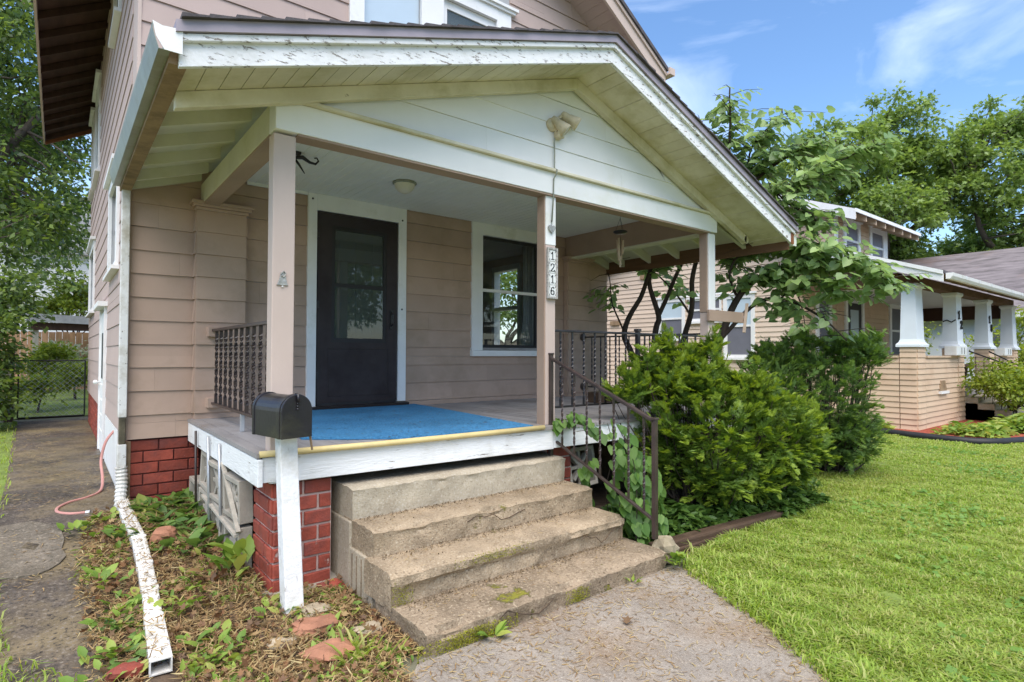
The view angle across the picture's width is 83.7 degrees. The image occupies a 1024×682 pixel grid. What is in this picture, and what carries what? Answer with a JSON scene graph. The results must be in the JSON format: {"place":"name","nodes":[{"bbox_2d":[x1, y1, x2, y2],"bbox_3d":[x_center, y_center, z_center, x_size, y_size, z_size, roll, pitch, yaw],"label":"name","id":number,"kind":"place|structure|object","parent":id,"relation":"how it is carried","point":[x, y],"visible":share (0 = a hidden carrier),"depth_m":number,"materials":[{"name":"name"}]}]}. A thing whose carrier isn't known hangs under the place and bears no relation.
{"place":"outdoors","nodes":[
{"label":"outdoors","id":0,"kind":"place"},
{"bbox_2d":[0,389,87,418],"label":"back lawn","id":1,"kind":"structure","parent":0,"point":[62,407],"depth_m":14.01,"materials":[{"name":"plant"}]},
{"bbox_2d":[14,339,87,412],"bbox_3d":[-10.862,0.813,13.599,2.086,1.756,3.068,1,-2,-38],"label":"shrub","id":2,"kind":"object","parent":1,"relation":"on","point":[49,351],"visible":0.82,"depth_m":13.62,"materials":[{"name":"green plant"}]},
{"bbox_2d":[0,196,90,375],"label":"white house","id":3,"kind":"structure","parent":0,"point":[82,267],"depth_m":25.89,"materials":[{"name":"paint"}]},
{"bbox_2d":[0,418,117,681],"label":"driveway","id":4,"kind":"structure","parent":0,"point":[41,623],"depth_m":4.19,"materials":[{"name":"grey concrete"}]},
{"bbox_2d":[0,521,65,580],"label":"driveway slab","id":5,"kind":"structure","parent":4,"relation":"on","point":[14,567],"depth_m":3.90,"materials":[{"name":"concrete"}]},
{"bbox_2d":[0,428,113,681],"bbox_3d":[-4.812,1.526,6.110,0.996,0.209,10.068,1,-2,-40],"label":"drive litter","id":6,"kind":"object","parent":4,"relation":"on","point":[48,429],"visible":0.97,"depth_m":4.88,"materials":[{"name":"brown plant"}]},
{"bbox_2d":[54,430,113,514],"bbox_3d":[-3.954,1.185,5.305,0.279,0.532,1.428,1,-1,-28],"label":"garden hose","id":7,"kind":"object","parent":4,"relation":"on","point":[56,510],"visible":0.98,"depth_m":5.41,"materials":[{"name":"rubber"}]},
{"bbox_2d":[58,659,148,681],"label":"weed","id":8,"kind":"object","parent":4,"relation":"on","point":[97,663],"visible":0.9,"depth_m":2.59,"materials":[{"name":"green plant"}]},
{"bbox_2d":[0,404,1023,678],"bbox_3d":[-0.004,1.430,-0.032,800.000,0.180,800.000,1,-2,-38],"label":"ground","id":9,"kind":"structure","parent":0,"point":[416,656],"depth_m":4.14,"materials":[{"name":"soil"}]},
{"bbox_2d":[0,422,13,681],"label":"verge","id":10,"kind":"structure","parent":9,"relation":"on","point":[3,467],"depth_m":7.53,"materials":[{"name":"plant"}]},
{"bbox_2d":[3,351,14,422],"bbox_3d":[-9.704,0.965,11.036,0.140,1.550,0.140,1,-2,-38],"label":"fence post","id":11,"kind":"object","parent":9,"relation":"on","point":[12,418],"depth_m":11.00,"materials":[{"name":"grey metal"}]},
{"bbox_2d":[17,360,85,418],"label":"gate","id":12,"kind":"structure","parent":11,"relation":"attached to","point":[64,415],"depth_m":11.46,"materials":[{"name":"black metal"}]},
{"bbox_2d":[0,263,63,429],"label":"shrub","id":13,"kind":"object","parent":9,"relation":"on","point":[15,297],"visible":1,"depth_m":10.35,"materials":[{"name":"green plant"}]},
{"bbox_2d":[0,331,88,389],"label":"cedar fence","id":14,"kind":"object","parent":9,"relation":"on","point":[81,337],"visible":0.14,"depth_m":20.34,"materials":[{"name":"wood"}]},
{"bbox_2d":[0,0,90,307],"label":"maple tree","id":15,"kind":"object","parent":9,"relation":"on","point":[65,279],"visible":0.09,"depth_m":20.15,"materials":[{"name":"green plant"}]},
{"bbox_2d":[0,0,91,304],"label":"maple tree","id":16,"kind":"object","parent":9,"relation":"on","point":[54,220],"visible":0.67,"depth_m":13.09,"materials":[{"name":"green plant"}]},
{"bbox_2d":[24,262,88,350],"bbox_3d":[-16.918,-0.494,21.657,3.457,4.720,2.714,0,-1,-3],"label":"shrub","id":17,"kind":"object","parent":9,"relation":"on","point":[64,302],"visible":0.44,"depth_m":21.41,"materials":[{"name":"green plant"}]},
{"bbox_2d":[26,313,88,396],"bbox_3d":[-13.559,0.470,19.299,4.250,2.790,3.900,1,-2,-38],"label":"carport","id":18,"kind":"object","parent":9,"relation":"on","point":[69,323],"visible":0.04,"depth_m":17.00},
{"bbox_2d":[68,495,423,681],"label":"dry grass","id":19,"kind":"structure","parent":9,"relation":"on","point":[256,646],"depth_m":3.15,"materials":[{"name":"plant"}]},
{"bbox_2d":[79,562,133,590],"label":"weed","id":20,"kind":"object","parent":19,"relation":"on","point":[106,572],"visible":0.99,"depth_m":3.48,"materials":[{"name":"green plant"}]},
{"bbox_2d":[78,598,142,626],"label":"weed","id":21,"kind":"object","parent":19,"relation":"on","point":[115,612],"visible":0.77,"depth_m":3.10,"materials":[{"name":"green plant"}]},
{"bbox_2d":[77,630,144,664],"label":"weed","id":22,"kind":"object","parent":19,"relation":"on","point":[111,647],"visible":0.94,"depth_m":2.77,"materials":[{"name":"green plant"}]},
{"bbox_2d":[105,660,146,681],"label":"loose brick","id":23,"kind":"object","parent":19,"relation":"on","point":[128,667],"visible":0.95,"depth_m":2.62,"materials":[{"name":"brick"}]},
{"bbox_2d":[100,516,175,539],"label":"broadleaf plant","id":24,"kind":"object","parent":19,"relation":"on","point":[123,529],"visible":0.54,"depth_m":4.20,"materials":[{"name":"green plant"}]},
{"bbox_2d":[95,598,182,681],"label":"foundation weeds","id":25,"kind":"object","parent":19,"relation":"on","point":[115,663],"visible":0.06,"depth_m":2.85,"materials":[{"name":"green plant"}]},
{"bbox_2d":[120,508,200,525],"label":"broadleaf plant","id":26,"kind":"object","parent":19,"relation":"on","point":[180,518],"visible":0.63,"depth_m":4.47,"materials":[{"name":"green plant"}]},
{"bbox_2d":[149,526,175,543],"bbox_3d":[-2.531,1.405,4.142,0.177,0.105,0.117,1,-2,-38],"label":"flagstone","id":27,"kind":"object","parent":19,"relation":"on","point":[162,533],"visible":0.74,"depth_m":4.11,"materials":[{"name":"stone"}]},
{"bbox_2d":[139,500,205,518],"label":"broadleaf plant","id":28,"kind":"object","parent":19,"relation":"on","point":[161,509],"visible":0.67,"depth_m":4.69,"materials":[{"name":"green plant"}]},
{"bbox_2d":[147,585,203,615],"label":"weed","id":29,"kind":"object","parent":19,"relation":"on","point":[159,603],"visible":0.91,"depth_m":3.22,"materials":[{"name":"green plant"}]},
{"bbox_2d":[146,511,215,531],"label":"broadleaf plant","id":30,"kind":"object","parent":19,"relation":"on","point":[200,521],"visible":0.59,"depth_m":4.41,"materials":[{"name":"green plant"}]},
{"bbox_2d":[152,525,228,552],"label":"broadleaf plant","id":31,"kind":"object","parent":19,"relation":"on","point":[197,534],"visible":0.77,"depth_m":4.12,"materials":[{"name":"green plant"}]},
{"bbox_2d":[175,619,231,651],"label":"weed","id":32,"kind":"object","parent":19,"relation":"on","point":[226,624],"visible":0.84,"depth_m":2.94,"materials":[{"name":"green plant"}]},
{"bbox_2d":[198,487,210,517],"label":"breeze block","id":33,"kind":"structure","parent":19,"relation":"on","point":[202,501],"depth_m":4.77,"materials":[{"name":"concrete"}]},
{"bbox_2d":[199,450,213,491],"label":"breeze block","id":34,"kind":"structure","parent":33,"relation":"on","point":[203,475],"depth_m":4.81,"materials":[{"name":"concrete"}]},
{"bbox_2d":[207,436,210,523],"bbox_3d":[-2.355,1.119,4.441,0.046,0.751,0.021,0,-1,15],"label":"stake","id":35,"kind":"object","parent":19,"relation":"on","point":[208,478],"visible":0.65,"depth_m":4.43,"materials":[{"name":"wood"}]},
{"bbox_2d":[211,499,226,542],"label":"breeze block","id":36,"kind":"structure","parent":19,"relation":"on","point":[214,517],"depth_m":4.32,"materials":[{"name":"concrete"}]},
{"bbox_2d":[208,459,231,506],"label":"breeze block","id":37,"kind":"structure","parent":36,"relation":"on","point":[213,464],"depth_m":4.37,"materials":[{"name":"concrete"}]},
{"bbox_2d":[218,443,221,531],"bbox_3d":[-2.130,1.138,4.173,0.021,0.781,0.053,0,-1,13],"label":"stake","id":38,"kind":"object","parent":19,"relation":"on","point":[219,484],"visible":0.65,"depth_m":4.16,"materials":[{"name":"wood"}]},
{"bbox_2d":[185,628,257,666],"bbox_3d":[-1.439,1.528,2.796,0.309,0.084,0.266,1,-2,-38],"label":"weed","id":39,"kind":"object","parent":19,"relation":"on","point":[242,633],"visible":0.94,"depth_m":2.79,"materials":[{"name":"green plant"}]},
{"bbox_2d":[202,534,254,577],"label":"broadleaf plant","id":40,"kind":"object","parent":19,"relation":"on","point":[231,551],"visible":0.96,"depth_m":3.66,"materials":[{"name":"green plant"}]},
{"bbox_2d":[224,516,252,568],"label":"breeze block","id":41,"kind":"structure","parent":19,"relation":"on","point":[246,530],"depth_m":3.86,"materials":[{"name":"concrete"}]},
{"bbox_2d":[222,471,252,524],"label":"breeze block","id":42,"kind":"structure","parent":41,"relation":"on","point":[242,490],"depth_m":3.86,"materials":[{"name":"concrete"}]},
{"bbox_2d":[220,462,240,533],"bbox_3d":[-1.960,1.079,3.977,0.028,0.405,0.473,1,-2,-39],"label":"lath","id":43,"kind":"object","parent":42,"relation":"on","point":[231,503],"visible":0.86,"depth_m":3.94,"materials":[{"name":"wood"}]},
{"bbox_2d":[68,497,421,681],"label":"ground weeds","id":44,"kind":"object","parent":19,"relation":"on","point":[331,632],"visible":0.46,"depth_m":3.09,"materials":[{"name":"green plant"}]},
{"bbox_2d":[245,594,303,619],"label":"weed","id":45,"kind":"object","parent":19,"relation":"on","point":[266,603],"visible":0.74,"depth_m":3.25,"materials":[{"name":"green plant"}]},
{"bbox_2d":[252,392,312,616],"bbox_3d":[-1.321,0.967,3.308,0.365,1.348,0.212,-1,-2,40],"label":"mailbox","id":46,"kind":"object","parent":19,"relation":"on","point":[284,421],"visible":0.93,"depth_m":3.27,"materials":[{"name":"white paint"}]},
{"bbox_2d":[280,394,311,439],"bbox_3d":[-1.209,0.421,3.211,0.015,0.245,0.186,-1,-2,40],"label":"door","id":47,"kind":"structure","parent":46,"relation":"in","point":[294,423],"depth_m":3.20,"materials":[{"name":"black paint"}]},
{"bbox_2d":[291,613,341,637],"bbox_3d":[-1.069,1.545,3.113,0.263,0.062,0.171,1,-2,-31],"label":"flagstone","id":48,"kind":"object","parent":19,"relation":"on","point":[308,625],"visible":0.76,"depth_m":3.08,"materials":[{"name":"stone"}]},
{"bbox_2d":[298,637,355,663],"bbox_3d":[-0.903,1.533,2.827,0.264,0.067,0.181,1,-2,-38],"label":"flagstone","id":49,"kind":"object","parent":19,"relation":"on","point":[318,650],"visible":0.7,"depth_m":2.79,"materials":[{"name":"stone"}]},
{"bbox_2d":[324,625,408,668],"bbox_3d":[-0.714,1.496,2.780,0.397,0.130,0.284,0,-1,9],"label":"weed","id":50,"kind":"object","parent":19,"relation":"on","point":[356,643],"visible":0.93,"depth_m":2.80,"materials":[{"name":"green plant"}]},
{"bbox_2d":[33,0,798,598],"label":"house","id":51,"kind":"structure","parent":9,"relation":"on","point":[203,122],"depth_m":5.30,"materials":[{"name":"pink"}]},
{"bbox_2d":[85,236,95,317],"bbox_3d":[-7.748,-1.121,10.504,0.085,1.310,1.950,1,-2,-38],"label":"window","id":52,"kind":"structure","parent":51,"relation":"in","point":[90,250],"depth_m":10.17,"materials":[{"name":"white paint"}]},
{"bbox_2d":[88,107,94,200],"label":"window","id":53,"kind":"structure","parent":51,"relation":"in","point":[92,112],"depth_m":10.83,"materials":[{"name":"white paint"}]},
{"bbox_2d":[91,69,101,189],"bbox_3d":[-7.010,-3.504,9.637,0.085,1.620,1.400,1,-2,-38],"label":"window","id":54,"kind":"structure","parent":51,"relation":"in","point":[96,96],"depth_m":9.48,"materials":[{"name":"white paint"}]},
{"bbox_2d":[93,301,107,458],"bbox_3d":[-5.405,0.493,7.511,0.140,1.960,1.120,1,-2,-38],"label":"side door","id":55,"kind":"structure","parent":51,"relation":"in","point":[101,306],"depth_m":7.48,"materials":[{"name":"white paint"}]},
{"bbox_2d":[102,153,119,281],"bbox_3d":[-4.461,-1.314,6.413,0.145,1.170,1.450,1,-2,-38],"label":"window","id":56,"kind":"structure","parent":51,"relation":"in","point":[113,268],"depth_m":6.47,"materials":[{"name":"white paint"}]},
{"bbox_2d":[108,0,121,48],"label":"window","id":57,"kind":"structure","parent":51,"relation":"in","point":[116,10],"depth_m":6.38,"materials":[{"name":"white paint"}]},
{"bbox_2d":[114,189,172,676],"bbox_3d":[-2.485,0.110,3.841,0.143,2.925,2.873,1,-2,-38],"label":"downspout","id":58,"kind":"object","parent":51,"relation":"attached to","point":[121,487],"visible":0.83,"depth_m":4.85,"materials":[{"name":"white metal"}]},
{"bbox_2d":[206,321,266,431],"bbox_3d":[-2.126,0.276,4.476,0.100,0.843,2.134,1,-2,-38],"label":"railing","id":59,"kind":"object","parent":51,"relation":"on","point":[215,401],"visible":0.75,"depth_m":4.57,"materials":[{"name":"brown metal"}]},
{"bbox_2d":[315,211,397,405],"bbox_3d":[-1.682,-0.335,6.281,0.929,2.054,0.105,1,-2,-38],"label":"storm door","id":60,"kind":"structure","parent":51,"relation":"in","point":[349,371],"depth_m":6.24,"materials":[{"name":"black metal"}]},
{"bbox_2d":[334,230,381,338],"bbox_3d":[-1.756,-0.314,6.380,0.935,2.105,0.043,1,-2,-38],"label":"window","id":61,"kind":"structure","parent":51,"relation":"in","point":[358,257],"depth_m":6.39,"materials":[{"name":"clear glass"}]},
{"bbox_2d":[259,425,544,457],"bbox_3d":[-0.624,0.699,4.072,2.197,0.046,0.040,1,-2,-36],"label":"edge pipe","id":62,"kind":"object","parent":51,"relation":"attached to","point":[304,450],"visible":1,"depth_m":3.96,"materials":[{"name":"yellow plastic"}]},
{"bbox_2d":[392,179,416,193],"bbox_3d":[-1.055,-1.501,5.615,0.235,0.110,0.235,1,-2,-38],"label":"ceiling light","id":63,"kind":"object","parent":51,"relation":"attached to","point":[404,186],"visible":1,"depth_m":5.55,"materials":[{"name":"glass"}]},
{"bbox_2d":[300,404,532,439],"bbox_3d":[-1.153,0.706,5.145,1.930,0.018,2.365,1,-2,-38],"label":"carpet","id":64,"kind":"object","parent":51,"relation":"on","point":[335,419],"visible":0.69,"depth_m":4.80,"materials":[{"name":"blue carpet"}]},
{"bbox_2d":[349,0,518,27],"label":"upper window","id":65,"kind":"structure","parent":51,"relation":"in","point":[439,12],"depth_m":6.54,"materials":[{"name":"white paint"}]},
{"bbox_2d":[470,221,536,355],"bbox_3d":[-0.070,-0.651,7.719,1.310,1.710,0.299,1,-2,-38],"label":"front window","id":66,"kind":"structure","parent":51,"relation":"in","point":[526,348],"depth_m":7.55,"materials":[{"name":"white paint"}]},
{"bbox_2d":[492,263,521,344],"bbox_3d":[-0.068,-0.601,10.612,0.140,1.600,0.850,1,-2,-38],"label":"window frame","id":67,"kind":"structure","parent":51,"relation":"in","point":[496,271],"depth_m":10.75,"materials":[{"name":"white paint"}]},
{"bbox_2d":[546,247,557,298],"bbox_3d":[0.346,-0.583,4.922,0.116,0.440,0.022,1,-2,-38],"label":"address plaque","id":68,"kind":"object","parent":51,"relation":"attached to","point":[552,280],"visible":1,"depth_m":4.92,"materials":[{"name":"white tile"}]},
{"bbox_2d":[546,111,580,139],"bbox_3d":[0.468,-1.878,4.953,0.322,0.252,0.158,1,-2,-38],"label":"floodlight","id":69,"kind":"object","parent":51,"relation":"attached to","point":[554,124],"visible":1,"depth_m":4.93,"materials":[{"name":"beige plastic"}]},
{"bbox_2d":[569,445,597,484],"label":"breeze block","id":70,"kind":"structure","parent":51,"relation":"attached to","point":[577,466],"depth_m":5.29,"materials":[{"name":"concrete"}]},
{"bbox_2d":[555,329,702,414],"bbox_3d":[1.239,0.307,5.705,2.280,0.858,0.056,1,-2,-38],"label":"railing","id":71,"kind":"object","parent":51,"relation":"on","point":[637,333],"visible":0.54,"depth_m":5.33,"materials":[{"name":"black metal"}]},
{"bbox_2d":[580,333,699,389],"bbox_3d":[1.690,0.326,7.486,0.110,0.902,2.118,1,-2,-38],"label":"railing","id":72,"kind":"object","parent":51,"relation":"on","point":[592,337],"visible":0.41,"depth_m":7.91,"materials":[{"name":"black metal"}]},
{"bbox_2d":[0,422,909,681],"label":"edge grass","id":73,"kind":"structure","parent":9,"relation":"on","point":[857,656],"depth_m":3.12,"materials":[{"name":"plant"}]},
{"bbox_2d":[330,451,666,657],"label":"concrete steps","id":74,"kind":"structure","parent":9,"relation":"on","point":[360,548],"depth_m":3.73,"materials":[{"name":"beige concrete"}]},
{"bbox_2d":[391,541,590,663],"bbox_3d":[-0.108,1.448,3.315,1.216,0.329,0.409,1,-2,-38],"label":"moss","id":75,"kind":"object","parent":74,"relation":"on","point":[471,633],"visible":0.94,"depth_m":3.04,"materials":[{"name":"plant"}]},
{"bbox_2d":[360,481,640,609],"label":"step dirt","id":76,"kind":"structure","parent":74,"relation":"on","point":[484,534],"depth_m":3.78,"materials":[{"name":"soil"}]},
{"bbox_2d":[367,484,641,624],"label":"step litter","id":77,"kind":"object","parent":74,"relation":"on","point":[497,543],"visible":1,"depth_m":3.74,"materials":[{"name":"brown plant"}]},
{"bbox_2d":[548,353,658,539],"bbox_3d":[0.671,0.748,4.470,0.046,1.310,1.135,1,-2,-38],"label":"handrail","id":78,"kind":"object","parent":74,"relation":"on","point":[653,518],"visible":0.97,"depth_m":4.33,"materials":[{"name":"brown metal"}]},
{"bbox_2d":[548,411,668,543],"bbox_3d":[0.784,1.109,4.657,0.501,1.028,0.967,1,-2,-44],"label":"vine","id":79,"kind":"object","parent":78,"relation":"attached to","point":[639,523],"visible":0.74,"depth_m":4.49,"materials":[{"name":"green plant"}]},
{"bbox_2d":[500,270,516,344],"bbox_3d":[-0.644,-1.295,24.475,12.115,6.813,7.446,0,-1,14],"label":"tree","id":80,"kind":"object","parent":9,"relation":"on","point":[509,315],"visible":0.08,"depth_m":24.31,"materials":[{"name":"green plant"}]},
{"bbox_2d":[410,565,832,681],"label":"walkway","id":81,"kind":"structure","parent":9,"relation":"on","point":[682,658],"depth_m":2.96,"materials":[{"name":"concrete"}]},
{"bbox_2d":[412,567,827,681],"bbox_3d":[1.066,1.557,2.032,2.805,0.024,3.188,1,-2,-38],"label":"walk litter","id":82,"kind":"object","parent":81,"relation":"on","point":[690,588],"visible":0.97,"depth_m":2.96,"materials":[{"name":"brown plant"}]},
{"bbox_2d":[590,478,741,539],"bbox_3d":[0.928,1.638,6.206,2.380,0.040,3.380,1,-2,-38],"label":"shrub bed","id":83,"kind":"object","parent":9,"relation":"on","point":[599,491],"visible":0.03,"depth_m":6.19,"materials":[{"name":"brown soil"}]},
{"bbox_2d":[601,476,831,545],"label":"shade plants","id":84,"kind":"object","parent":83,"relation":"on","point":[683,518],"visible":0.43,"depth_m":5.11,"materials":[{"name":"green plant"}]},
{"bbox_2d":[601,321,841,516],"bbox_3d":[2.033,0.736,5.526,2.483,1.858,1.537,1,-2,-38],"label":"yew bush","id":85,"kind":"object","parent":83,"relation":"on","point":[703,468],"visible":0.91,"depth_m":5.26,"materials":[{"name":"green plant"}]},
{"bbox_2d":[652,535,679,563],"bbox_3d":[1.123,1.517,4.170,0.226,0.193,0.170,1,-2,-38],"label":"stone","id":86,"kind":"object","parent":9,"relation":"on","point":[667,544],"visible":0.64,"depth_m":4.12,"materials":[{"name":"stone"}]},
{"bbox_2d":[648,510,783,552],"bbox_3d":[1.765,1.593,4.765,1.709,0.120,0.157,1,-2,-35],"label":"timber edging","id":87,"kind":"object","parent":9,"relation":"on","point":[697,538],"visible":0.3,"depth_m":4.66,"materials":[{"name":"wood"}]},
{"bbox_2d":[607,195,1023,429],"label":"bungalow","id":88,"kind":"object","parent":9,"relation":"on","point":[918,389],"visible":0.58,"depth_m":14.02,"materials":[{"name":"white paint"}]},
{"bbox_2d":[656,296,686,340],"bbox_3d":[4.396,-0.610,15.808,0.090,1.220,0.980,1,-2,-38],"label":"window","id":89,"kind":"structure","parent":88,"relation":"in","point":[675,318],"depth_m":15.75,"materials":[{"name":"white paint"}]},
{"bbox_2d":[720,291,756,359],"bbox_3d":[5.638,-0.371,14.235,0.090,1.680,0.940,1,-2,-38],"label":"window","id":90,"kind":"structure","parent":88,"relation":"in","point":[739,342],"depth_m":14.20,"materials":[{"name":"white paint"}]},
{"bbox_2d":[815,293,832,351],"bbox_3d":[7.583,-0.443,13.909,0.850,1.400,0.050,1,-2,-38],"label":"window","id":91,"kind":"structure","parent":88,"relation":"in","point":[821,332],"depth_m":13.89,"materials":[{"name":"glass"}]},
{"bbox_2d":[842,218,862,251],"bbox_3d":[8.934,-2.675,15.001,1.170,1.020,0.090,1,-2,-38],"label":"window","id":92,"kind":"structure","parent":88,"relation":"in","point":[854,234],"depth_m":15.06,"materials":[{"name":"white paint"}]},
{"bbox_2d":[868,225,885,257],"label":"window","id":93,"kind":"structure","parent":88,"relation":"in","point":[876,236],"depth_m":16.12,"materials":[{"name":"white paint"}]},
{"bbox_2d":[888,304,900,353],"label":"window","id":94,"kind":"structure","parent":88,"relation":"in","point":[894,311],"depth_m":16.81,"materials":[{"name":"glass"}]},
{"bbox_2d":[764,80,1005,260],"bbox_3d":[18.950,-5.439,29.701,8.653,15.471,11.949,3,-3,-67],"label":"oak tree","id":95,"kind":"object","parent":9,"relation":"on","point":[917,199],"visible":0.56,"depth_m":28.59,"materials":[{"name":"green plant"}]},
{"bbox_2d":[817,247,1023,396],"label":"shingled house","id":96,"kind":"structure","parent":9,"relation":"on","point":[1004,268],"depth_m":23.97,"materials":[{"name":"grey"}]},
{"bbox_2d":[866,427,1023,444],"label":"bed edging","id":97,"kind":"object","parent":9,"relation":"on","point":[969,440],"visible":0.41,"depth_m":9.86,"materials":[{"name":"stone"}]},
{"bbox_2d":[888,223,1022,260],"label":"oak tree","id":98,"kind":"object","parent":9,"relation":"on","point":[945,247],"visible":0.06,"depth_m":30.50,"materials":[{"name":"green plant"}]},
{"bbox_2d":[895,419,1023,437],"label":"mulch bed","id":99,"kind":"object","parent":9,"relation":"on","point":[928,430],"visible":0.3,"depth_m":11.27,"materials":[{"name":"soil"}]},
{"bbox_2d":[857,410,1023,437],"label":"bed plants","id":100,"kind":"object","parent":99,"relation":"on","point":[1007,426],"visible":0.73,"depth_m":10.74,"materials":[{"name":"green plant"}]},
{"bbox_2d":[929,94,1023,252],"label":"oak tree","id":101,"kind":"object","parent":9,"relation":"on","point":[1009,127],"visible":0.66,"depth_m":29.07,"materials":[{"name":"green plant"}]},
{"bbox_2d":[957,354,1023,413],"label":"shrub","id":102,"kind":"object","parent":9,"relation":"on","point":[997,382],"visible":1,"depth_m":12.54,"materials":[{"name":"green plant"}]},
{"bbox_2d":[963,305,1023,379],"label":"shrub","id":103,"kind":"object","parent":9,"relation":"on","point":[1019,320],"visible":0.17,"depth_m":18.93,"materials":[{"name":"green plant"}]},
{"bbox_2d":[0,0,1023,341],"label":"sky","id":104,"kind":"structure","parent":0,"point":[810,55],"materials":[{"name":"blue"}]},
{"bbox_2d":[664,427,1023,681],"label":"lawn","id":105,"kind":"structure","parent":0,"point":[893,596],"depth_m":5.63,"materials":[{"name":"plant"}]},
{"bbox_2d":[583,85,932,433],"bbox_3d":[3.014,-0.787,7.611,4.176,5.095,1.698,-1,-2,36],"label":"redbud tree","id":106,"kind":"object","parent":105,"relation":"on","point":[842,163],"visible":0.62,"depth_m":7.04,"materials":[{"name":"green plant"}]},
{"bbox_2d":[736,322,898,474],"bbox_3d":[3.824,0.726,7.292,2.464,1.970,1.665,1,-2,-38],"label":"yew bush","id":107,"kind":"object","parent":105,"relation":"on","point":[851,433],"visible":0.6,"depth_m":7.14,"materials":[{"name":"green plant"}]},
{"bbox_2d":[790,445,1023,681],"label":"lawn clover","id":108,"kind":"object","parent":105,"relation":"on","point":[950,668],"visible":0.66,"depth_m":5.01,"materials":[{"name":"green plant"}]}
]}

